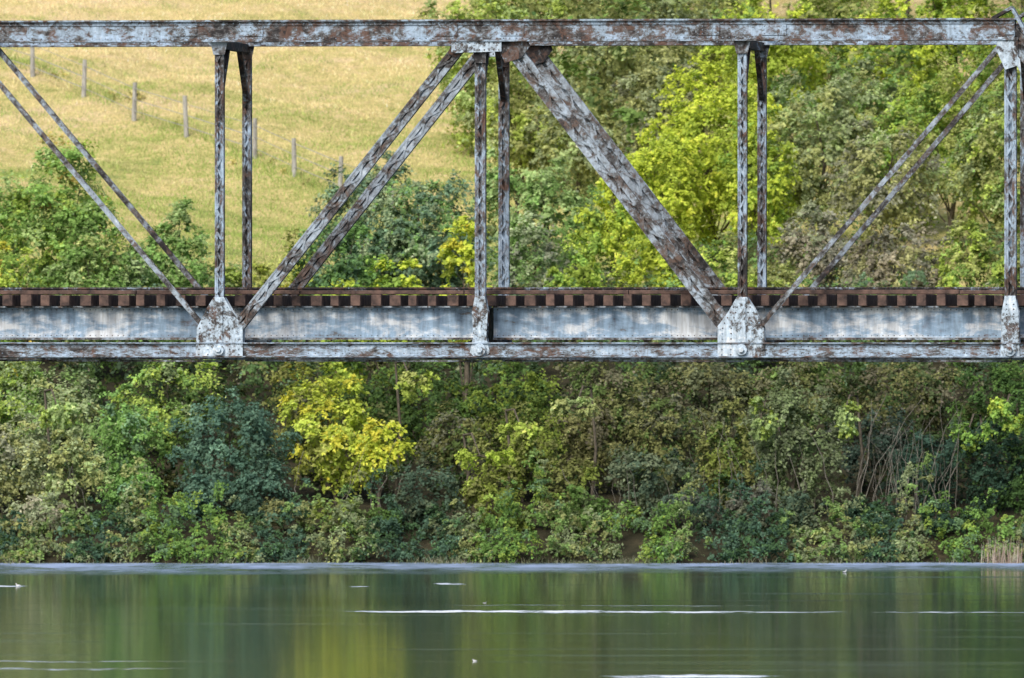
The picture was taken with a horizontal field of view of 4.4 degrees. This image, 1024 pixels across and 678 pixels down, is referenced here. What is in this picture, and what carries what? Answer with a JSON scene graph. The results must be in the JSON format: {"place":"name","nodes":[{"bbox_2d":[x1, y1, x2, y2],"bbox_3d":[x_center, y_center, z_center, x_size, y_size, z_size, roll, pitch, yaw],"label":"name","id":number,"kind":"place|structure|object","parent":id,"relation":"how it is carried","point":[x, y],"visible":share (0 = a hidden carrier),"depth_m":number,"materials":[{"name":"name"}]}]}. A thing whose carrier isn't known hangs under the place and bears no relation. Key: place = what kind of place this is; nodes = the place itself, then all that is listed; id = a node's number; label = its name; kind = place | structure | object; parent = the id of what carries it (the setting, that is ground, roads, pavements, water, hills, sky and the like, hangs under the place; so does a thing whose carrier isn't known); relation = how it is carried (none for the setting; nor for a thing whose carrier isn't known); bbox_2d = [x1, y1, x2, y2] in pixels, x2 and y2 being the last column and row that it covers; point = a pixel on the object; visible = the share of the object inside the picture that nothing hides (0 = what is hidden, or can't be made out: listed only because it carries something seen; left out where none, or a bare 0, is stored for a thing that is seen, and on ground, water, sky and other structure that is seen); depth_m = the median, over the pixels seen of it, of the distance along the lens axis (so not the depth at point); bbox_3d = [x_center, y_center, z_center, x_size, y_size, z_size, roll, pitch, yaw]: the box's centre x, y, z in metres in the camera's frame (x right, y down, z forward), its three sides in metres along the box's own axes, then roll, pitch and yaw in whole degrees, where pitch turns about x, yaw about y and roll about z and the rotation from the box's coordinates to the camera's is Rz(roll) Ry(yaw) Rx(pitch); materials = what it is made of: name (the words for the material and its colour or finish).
{"place":"outdoors","nodes":[
{"label":"outdoors","id":0,"kind":"place"},
{"bbox_2d":[0,562,1023,677],"bbox_3d":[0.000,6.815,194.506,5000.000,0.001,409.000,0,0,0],"label":"river water","id":1,"kind":"structure","parent":0,"point":[525,620],"depth_m":317.88,"materials":[{"name":"green liquid"}]},
{"bbox_2d":[0,0,1023,562],"bbox_3d":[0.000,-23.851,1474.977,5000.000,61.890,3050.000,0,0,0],"label":"hillside ground","id":2,"kind":"structure","parent":0,"point":[630,540],"depth_m":457.86,"materials":[{"name":"plant"}]},
{"bbox_2d":[0,232,41,399],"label":"shrub","id":3,"kind":"object","parent":2,"relation":"on","point":[7,279],"visible":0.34,"depth_m":414.69,"materials":[{"name":"green plant"}]},
{"bbox_2d":[0,411,69,511],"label":"riverside tree","id":4,"kind":"object","parent":2,"relation":"on","point":[24,481],"visible":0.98,"depth_m":400.38,"materials":[{"name":"green plant"}]},
{"bbox_2d":[3,492,69,533],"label":"shrub","id":5,"kind":"object","parent":2,"relation":"on","point":[34,508],"visible":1,"depth_m":397.49,"materials":[{"name":"green plant"}]},
{"bbox_2d":[0,361,93,469],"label":"riverside tree","id":6,"kind":"object","parent":2,"relation":"on","point":[5,410],"visible":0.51,"depth_m":407.45,"materials":[{"name":"green plant"}]},
{"bbox_2d":[2,367,110,479],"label":"riverside tree","id":7,"kind":"object","parent":2,"relation":"on","point":[67,395],"visible":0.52,"depth_m":405.52,"materials":[{"name":"green plant"}]},
{"bbox_2d":[34,389,79,472],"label":"tree","id":8,"kind":"object","parent":2,"relation":"on","point":[58,415],"visible":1,"depth_m":399.77,"materials":[{"name":"green plant"}]},
{"bbox_2d":[0,131,127,341],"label":"maple tree","id":9,"kind":"object","parent":2,"relation":"on","point":[72,214],"visible":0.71,"depth_m":422.95,"materials":[{"name":"green plant"}]},
{"bbox_2d":[30,424,114,518],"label":"riverside tree","id":10,"kind":"object","parent":2,"relation":"on","point":[90,464],"visible":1,"depth_m":399.63,"materials":[{"name":"green plant"}]},
{"bbox_2d":[42,219,132,379],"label":"shrub","id":11,"kind":"object","parent":2,"relation":"on","point":[81,273],"visible":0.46,"depth_m":419.59,"materials":[{"name":"green plant"}]},
{"bbox_2d":[79,383,171,503],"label":"riverside tree","id":12,"kind":"object","parent":2,"relation":"on","point":[136,436],"visible":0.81,"depth_m":402.44,"materials":[{"name":"green plant"}]},
{"bbox_2d":[96,468,169,530],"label":"shrub","id":13,"kind":"object","parent":2,"relation":"on","point":[114,496],"visible":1,"depth_m":398.26,"materials":[{"name":"green plant"}]},
{"bbox_2d":[107,240,159,341],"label":"shrub","id":14,"kind":"object","parent":2,"relation":"on","point":[135,277],"visible":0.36,"depth_m":423.52,"materials":[{"name":"green plant"}]},
{"bbox_2d":[108,341,225,461],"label":"riverside tree","id":15,"kind":"object","parent":2,"relation":"on","point":[147,375],"visible":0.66,"depth_m":408.43,"materials":[{"name":"green plant"}]},
{"bbox_2d":[123,196,214,341],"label":"shrub","id":16,"kind":"object","parent":2,"relation":"on","point":[174,274],"visible":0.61,"depth_m":426.47,"materials":[{"name":"green plant"}]},
{"bbox_2d":[160,472,223,521],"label":"alder tree","id":17,"kind":"object","parent":2,"relation":"on","point":[197,480],"visible":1,"depth_m":399.53,"materials":[{"name":"green plant"}]},
{"bbox_2d":[5,47,393,207],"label":"wire fence","id":18,"kind":"object","parent":2,"relation":"on","point":[184,114],"visible":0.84,"depth_m":468.02,"materials":[{"name":"grey wood"}]},
{"bbox_2d":[164,386,302,508],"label":"alder tree","id":19,"kind":"object","parent":2,"relation":"on","point":[263,429],"visible":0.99,"depth_m":400.78,"materials":[{"name":"green plant"}]},
{"bbox_2d":[228,455,293,524],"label":"alder tree","id":20,"kind":"object","parent":2,"relation":"on","point":[248,481],"visible":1,"depth_m":399.62,"materials":[{"name":"green plant"}]},
{"bbox_2d":[264,362,352,455],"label":"riverside tree","id":21,"kind":"object","parent":2,"relation":"on","point":[309,371],"visible":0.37,"depth_m":408.67,"materials":[{"name":"green plant"}]},
{"bbox_2d":[276,362,375,502],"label":"yellow autumn tree","id":22,"kind":"object","parent":2,"relation":"on","point":[336,435],"visible":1,"depth_m":402.01,"materials":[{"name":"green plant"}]},
{"bbox_2d":[299,496,367,532],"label":"shrub","id":23,"kind":"object","parent":2,"relation":"on","point":[320,502],"visible":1,"depth_m":398.43,"materials":[{"name":"green plant"}]},
{"bbox_2d":[287,217,385,341],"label":"hawthorn tree","id":24,"kind":"object","parent":2,"relation":"on","point":[338,271],"visible":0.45,"depth_m":423.47,"materials":[{"name":"green plant"}]},
{"bbox_2d":[321,278,367,402],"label":"tree","id":25,"kind":"object","parent":2,"relation":"on","point":[343,370],"visible":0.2,"depth_m":413.67,"materials":[{"name":"green plant"}]},
{"bbox_2d":[305,150,446,286],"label":"hawthorn tree","id":26,"kind":"object","parent":2,"relation":"on","point":[363,185],"visible":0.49,"depth_m":427.43,"materials":[{"name":"green plant"}]},
{"bbox_2d":[347,415,418,511],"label":"yellow autumn tree","id":27,"kind":"object","parent":2,"relation":"on","point":[375,445],"visible":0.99,"depth_m":400.74,"materials":[{"name":"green plant"}]},
{"bbox_2d":[359,254,433,428],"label":"autumn sapling","id":28,"kind":"object","parent":2,"relation":"on","point":[383,265],"visible":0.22,"depth_m":413.77,"materials":[{"name":"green plant"}]},
{"bbox_2d":[393,362,439,496],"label":"overhanging branch","id":29,"kind":"object","parent":2,"relation":"on","point":[407,384],"visible":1,"depth_m":400.91,"materials":[{"name":"green plant"}]},
{"bbox_2d":[363,362,472,455],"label":"riverside tree","id":30,"kind":"object","parent":2,"relation":"on","point":[404,406],"visible":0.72,"depth_m":409.37,"materials":[{"name":"green plant"}]},
{"bbox_2d":[381,451,470,528],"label":"willow shrub","id":31,"kind":"object","parent":2,"relation":"on","point":[418,504],"visible":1,"depth_m":398.70,"materials":[{"name":"green plant"}]},
{"bbox_2d":[367,169,487,340],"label":"hawthorn tree","id":32,"kind":"object","parent":2,"relation":"on","point":[400,233],"visible":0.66,"depth_m":425.27,"materials":[{"name":"green plant"}]},
{"bbox_2d":[412,401,494,490],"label":"riverside tree","id":33,"kind":"object","parent":2,"relation":"on","point":[444,451],"visible":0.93,"depth_m":403.42,"materials":[{"name":"green plant"}]},
{"bbox_2d":[436,214,493,441],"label":"autumn sapling","id":34,"kind":"object","parent":2,"relation":"on","point":[449,262],"visible":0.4,"depth_m":411.70,"materials":[{"name":"yellow plant"}]},
{"bbox_2d":[412,0,550,155],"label":"woodland tree","id":35,"kind":"object","parent":2,"relation":"on","point":[464,100],"visible":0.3,"depth_m":465.15,"materials":[{"name":"green plant"}]},
{"bbox_2d":[454,433,515,506],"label":"overhanging branch","id":36,"kind":"object","parent":2,"relation":"on","point":[464,456],"visible":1,"depth_m":399.52,"materials":[{"name":"green plant"}]},
{"bbox_2d":[455,463,524,526],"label":"shrub","id":37,"kind":"object","parent":2,"relation":"on","point":[473,493],"visible":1,"depth_m":399.13,"materials":[{"name":"green plant"}]},
{"bbox_2d":[468,147,547,285],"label":"deciduous tree","id":38,"kind":"object","parent":2,"relation":"on","point":[492,191],"visible":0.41,"depth_m":433.73,"materials":[{"name":"green plant"}]},
{"bbox_2d":[0,6,1023,361],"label":"railroad truss bridge","id":39,"kind":"structure","parent":2,"relation":"on","point":[220,322],"depth_m":330.57,"materials":[{"name":"metal"}]},
{"bbox_2d":[0,447,1023,562],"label":"waterside bushes","id":40,"kind":"object","parent":2,"relation":"on","point":[731,546],"visible":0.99,"depth_m":396.45,"materials":[{"name":"green plant"}]},
{"bbox_2d":[0,209,1023,534],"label":"bank undergrowth","id":41,"kind":"object","parent":2,"relation":"on","point":[658,371],"visible":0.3,"depth_m":410.93,"materials":[{"name":"green plant"}]},
{"bbox_2d":[0,553,1023,563],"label":"bank grass","id":42,"kind":"structure","parent":2,"relation":"on","point":[623,561],"depth_m":394.56,"materials":[{"name":"green plant"}]},
{"bbox_2d":[452,340,575,457],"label":"riverside tree","id":43,"kind":"object","parent":2,"relation":"on","point":[490,404],"visible":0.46,"depth_m":409.24,"materials":[{"name":"green plant"}]},
{"bbox_2d":[463,62,569,189],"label":"woodland tree","id":44,"kind":"object","parent":2,"relation":"on","point":[522,151],"visible":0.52,"depth_m":455.23,"materials":[{"name":"green plant"}]},
{"bbox_2d":[467,392,568,501],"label":"riverside tree","id":45,"kind":"object","parent":2,"relation":"on","point":[521,450],"visible":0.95,"depth_m":402.12,"materials":[{"name":"green plant"}]},
{"bbox_2d":[498,408,542,497],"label":"overhanging branch","id":46,"kind":"object","parent":2,"relation":"on","point":[520,428],"visible":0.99,"depth_m":399.44,"materials":[{"name":"green plant"}]},
{"bbox_2d":[468,0,587,131],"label":"woodland tree","id":47,"kind":"object","parent":2,"relation":"on","point":[552,6],"visible":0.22,"depth_m":468.95,"materials":[{"name":"green plant"}]},
{"bbox_2d":[493,207,576,341],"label":"deciduous tree","id":48,"kind":"object","parent":2,"relation":"on","point":[539,233],"visible":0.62,"depth_m":424.42,"materials":[{"name":"green plant"}]},
{"bbox_2d":[497,157,609,284],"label":"deciduous tree","id":49,"kind":"object","parent":2,"relation":"on","point":[539,198],"visible":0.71,"depth_m":432.36,"materials":[{"name":"green plant"}]},
{"bbox_2d":[532,436,603,519],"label":"shrub","id":50,"kind":"object","parent":2,"relation":"on","point":[570,471],"visible":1,"depth_m":399.65,"materials":[{"name":"green plant"}]},
{"bbox_2d":[518,105,626,203],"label":"woodland tree","id":51,"kind":"object","parent":2,"relation":"on","point":[581,170],"visible":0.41,"depth_m":451.49,"materials":[{"name":"green plant"}]},
{"bbox_2d":[543,232,605,341],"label":"shrub","id":52,"kind":"object","parent":2,"relation":"on","point":[584,271],"visible":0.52,"depth_m":423.60,"materials":[{"name":"green plant"}]},
{"bbox_2d":[550,385,601,500],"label":"overhanging branch","id":53,"kind":"object","parent":2,"relation":"on","point":[560,405],"visible":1,"depth_m":399.93,"materials":[{"name":"green plant"}]},
{"bbox_2d":[531,396,627,494],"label":"riverside tree","id":54,"kind":"object","parent":2,"relation":"on","point":[600,420],"visible":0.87,"depth_m":403.49,"materials":[{"name":"green plant"}]},
{"bbox_2d":[555,484,617,530],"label":"shrub","id":55,"kind":"object","parent":2,"relation":"on","point":[573,493],"visible":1,"depth_m":398.10,"materials":[{"name":"green plant"}]},
{"bbox_2d":[559,200,643,294],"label":"shrub","id":56,"kind":"object","parent":2,"relation":"on","point":[601,246],"visible":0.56,"depth_m":429.49,"materials":[{"name":"green plant"}]},
{"bbox_2d":[543,0,662,153],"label":"woodland tree","id":57,"kind":"object","parent":2,"relation":"on","point":[634,65],"visible":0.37,"depth_m":461.06,"materials":[{"name":"green plant"}]},
{"bbox_2d":[548,340,671,453],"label":"riverside tree","id":58,"kind":"object","parent":2,"relation":"on","point":[618,379],"visible":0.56,"depth_m":409.35,"materials":[{"name":"green plant"}]},
{"bbox_2d":[579,0,724,131],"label":"woodland tree","id":59,"kind":"object","parent":2,"relation":"on","point":[664,6],"visible":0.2,"depth_m":466.94,"materials":[{"name":"green plant"}]},
{"bbox_2d":[601,443,707,518],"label":"riverside tree","id":60,"kind":"object","parent":2,"relation":"on","point":[644,499],"visible":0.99,"depth_m":399.96,"materials":[{"name":"green plant"}]},
{"bbox_2d":[605,221,709,294],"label":"shrub","id":61,"kind":"object","parent":2,"relation":"on","point":[647,253],"visible":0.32,"depth_m":426.23,"materials":[{"name":"green plant"}]},
{"bbox_2d":[613,131,705,274],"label":"birch tree","id":62,"kind":"object","parent":2,"relation":"on","point":[669,190],"visible":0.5,"depth_m":437.42,"materials":[{"name":"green plant"}]},
{"bbox_2d":[609,390,713,489],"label":"riverside tree","id":63,"kind":"object","parent":2,"relation":"on","point":[674,417],"visible":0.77,"depth_m":404.66,"materials":[{"name":"green plant"}]},
{"bbox_2d":[610,46,714,195],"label":"woodland tree","id":64,"kind":"object","parent":2,"relation":"on","point":[658,76],"visible":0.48,"depth_m":454.33,"materials":[{"name":"green plant"}]},
{"bbox_2d":[660,487,722,530],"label":"shrub","id":65,"kind":"object","parent":2,"relation":"on","point":[695,502],"visible":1,"depth_m":398.19,"materials":[{"name":"green plant"}]},
{"bbox_2d":[633,46,785,267],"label":"birch tree","id":66,"kind":"object","parent":2,"relation":"on","point":[684,128],"visible":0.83,"depth_m":439.20,"materials":[{"name":"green plant"}]},
{"bbox_2d":[648,362,770,450],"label":"riverside tree","id":67,"kind":"object","parent":2,"relation":"on","point":[695,379],"visible":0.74,"depth_m":409.32,"materials":[{"name":"green plant"}]},
{"bbox_2d":[653,0,776,102],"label":"woodland tree","id":68,"kind":"object","parent":2,"relation":"on","point":[713,4],"visible":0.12,"depth_m":474.97,"materials":[{"name":"green plant"}]},
{"bbox_2d":[689,235,756,366],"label":"shrub","id":69,"kind":"object","parent":2,"relation":"on","point":[722,256],"visible":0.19,"depth_m":423.42,"materials":[{"name":"green plant"}]},
{"bbox_2d":[693,397,763,507],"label":"riverside tree","id":70,"kind":"object","parent":2,"relation":"on","point":[712,468],"visible":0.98,"depth_m":401.57,"materials":[{"name":"green plant"}]},
{"bbox_2d":[718,476,780,531],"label":"shrub","id":71,"kind":"object","parent":2,"relation":"on","point":[741,509],"visible":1,"depth_m":398.21,"materials":[{"name":"green plant"}]},
{"bbox_2d":[489,0,1023,199],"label":"distant woodland","id":72,"kind":"object","parent":2,"relation":"on","point":[632,113],"visible":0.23,"depth_m":457.26,"materials":[{"name":"green plant"}]},
{"bbox_2d":[713,107,801,269],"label":"birch tree","id":73,"kind":"object","parent":2,"relation":"on","point":[781,186],"visible":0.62,"depth_m":437.59,"materials":[{"name":"green plant"}]},
{"bbox_2d":[748,394,781,509],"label":"overhanging branch","id":74,"kind":"object","parent":2,"relation":"on","point":[771,426],"visible":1,"depth_m":399.45,"materials":[{"name":"green plant"}]},
{"bbox_2d":[709,0,834,138],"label":"woodland tree","id":75,"kind":"object","parent":2,"relation":"on","point":[774,68],"visible":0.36,"depth_m":461.22,"materials":[{"name":"green plant"}]},
{"bbox_2d":[751,81,829,177],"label":"woodland tree","id":76,"kind":"object","parent":2,"relation":"on","point":[778,100],"visible":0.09,"depth_m":451.45,"materials":[{"name":"green plant"}]},
{"bbox_2d":[739,366,850,512],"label":"riverside tree","id":77,"kind":"object","parent":2,"relation":"on","point":[783,402],"visible":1,"depth_m":400.14,"materials":[{"name":"green plant"}]},
{"bbox_2d":[738,340,855,447],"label":"riverside tree","id":78,"kind":"object","parent":2,"relation":"on","point":[814,372],"visible":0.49,"depth_m":409.30,"materials":[{"name":"green plant"}]},
{"bbox_2d":[769,488,839,533],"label":"shrub","id":79,"kind":"object","parent":2,"relation":"on","point":[802,515],"visible":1,"depth_m":398.23,"materials":[{"name":"green plant"}]},
{"bbox_2d":[767,198,860,295],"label":"thorn thicket","id":80,"kind":"object","parent":2,"relation":"on","point":[793,250],"visible":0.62,"depth_m":429.38,"materials":[{"name":"green plant"}]},
{"bbox_2d":[767,68,895,246],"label":"ash tree","id":81,"kind":"object","parent":2,"relation":"on","point":[809,155],"visible":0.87,"depth_m":443.12,"materials":[{"name":"green plant"}]},
{"bbox_2d":[767,0,898,137],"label":"woodland tree","id":82,"kind":"object","parent":2,"relation":"on","point":[818,3],"visible":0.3,"depth_m":464.96,"materials":[{"name":"green plant"}]},
{"bbox_2d":[833,394,863,496],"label":"overhanging branch","id":83,"kind":"object","parent":2,"relation":"on","point":[843,424],"visible":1,"depth_m":399.89,"materials":[{"name":"green plant"}]},
{"bbox_2d":[819,405,914,495],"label":"riverside tree","id":84,"kind":"object","parent":2,"relation":"on","point":[881,441],"visible":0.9,"depth_m":403.69,"materials":[{"name":"green plant"}]},
{"bbox_2d":[820,50,920,216],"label":"woodland tree","id":85,"kind":"object","parent":2,"relation":"on","point":[864,103],"visible":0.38,"depth_m":451.47,"materials":[{"name":"green plant"}]},
{"bbox_2d":[839,493,907,527],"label":"bush","id":86,"kind":"object","parent":2,"relation":"on","point":[875,506],"visible":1,"depth_m":399.04,"materials":[{"name":"green plant"}]},
{"bbox_2d":[821,116,955,260],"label":"ash tree","id":87,"kind":"object","parent":2,"relation":"on","point":[903,212],"visible":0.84,"depth_m":439.25,"materials":[{"name":"green plant"}]},
{"bbox_2d":[828,0,966,152],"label":"woodland tree","id":88,"kind":"object","parent":2,"relation":"on","point":[928,74],"visible":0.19,"depth_m":461.03,"materials":[{"name":"green plant"}]},
{"bbox_2d":[840,201,959,340],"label":"thorn thicket","id":89,"kind":"object","parent":2,"relation":"on","point":[878,274],"visible":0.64,"depth_m":427.42,"materials":[{"name":"green plant"}]},
{"bbox_2d":[840,362,966,444],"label":"riverside tree","id":90,"kind":"object","parent":2,"relation":"on","point":[930,395],"visible":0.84,"depth_m":409.25,"materials":[{"name":"green plant"}]},
{"bbox_2d":[871,91,953,233],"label":"woodland tree","id":91,"kind":"object","parent":2,"relation":"on","point":[896,122],"visible":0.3,"depth_m":449.42,"materials":[{"name":"green plant"}]},
{"bbox_2d":[885,429,974,509],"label":"alder tree","id":92,"kind":"object","parent":2,"relation":"on","point":[914,459],"visible":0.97,"depth_m":401.48,"materials":[{"name":"green plant"}]},
{"bbox_2d":[871,52,1017,245],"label":"ash tree","id":93,"kind":"object","parent":2,"relation":"on","point":[929,88],"visible":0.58,"depth_m":445.22,"materials":[{"name":"green plant"}]},
{"bbox_2d":[912,499,979,537],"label":"bush","id":94,"kind":"object","parent":2,"relation":"on","point":[963,516],"visible":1,"depth_m":398.36,"materials":[{"name":"green plant"}]},
{"bbox_2d":[902,0,1010,136],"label":"woodland tree","id":95,"kind":"object","parent":2,"relation":"on","point":[941,8],"visible":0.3,"depth_m":465.13,"materials":[{"name":"green plant"}]},
{"bbox_2d":[924,218,1019,341],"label":"shrub","id":96,"kind":"object","parent":2,"relation":"on","point":[980,254],"visible":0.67,"depth_m":425.54,"materials":[{"name":"green plant"}]},
{"bbox_2d":[934,77,1019,245],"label":"ash tree","id":97,"kind":"object","parent":2,"relation":"on","point":[991,202],"visible":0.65,"depth_m":441.29,"materials":[{"name":"green plant"}]},
{"bbox_2d":[944,360,1023,464],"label":"riverside tree","id":98,"kind":"object","parent":2,"relation":"on","point":[1005,383],"visible":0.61,"depth_m":407.32,"materials":[{"name":"green plant"}]},
{"bbox_2d":[947,420,1023,518],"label":"alder tree","id":99,"kind":"object","parent":2,"relation":"on","point":[988,448],"visible":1,"depth_m":400.54,"materials":[{"name":"green plant"}]},
{"bbox_2d":[959,1,1023,160],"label":"woodland tree","id":100,"kind":"object","parent":2,"relation":"on","point":[981,53],"visible":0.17,"depth_m":461.36,"materials":[{"name":"green plant"}]},
{"bbox_2d":[979,394,1023,501],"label":"overhanging branch","id":101,"kind":"object","parent":2,"relation":"on","point":[1001,409],"visible":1,"depth_m":399.62,"materials":[{"name":"green plant"}]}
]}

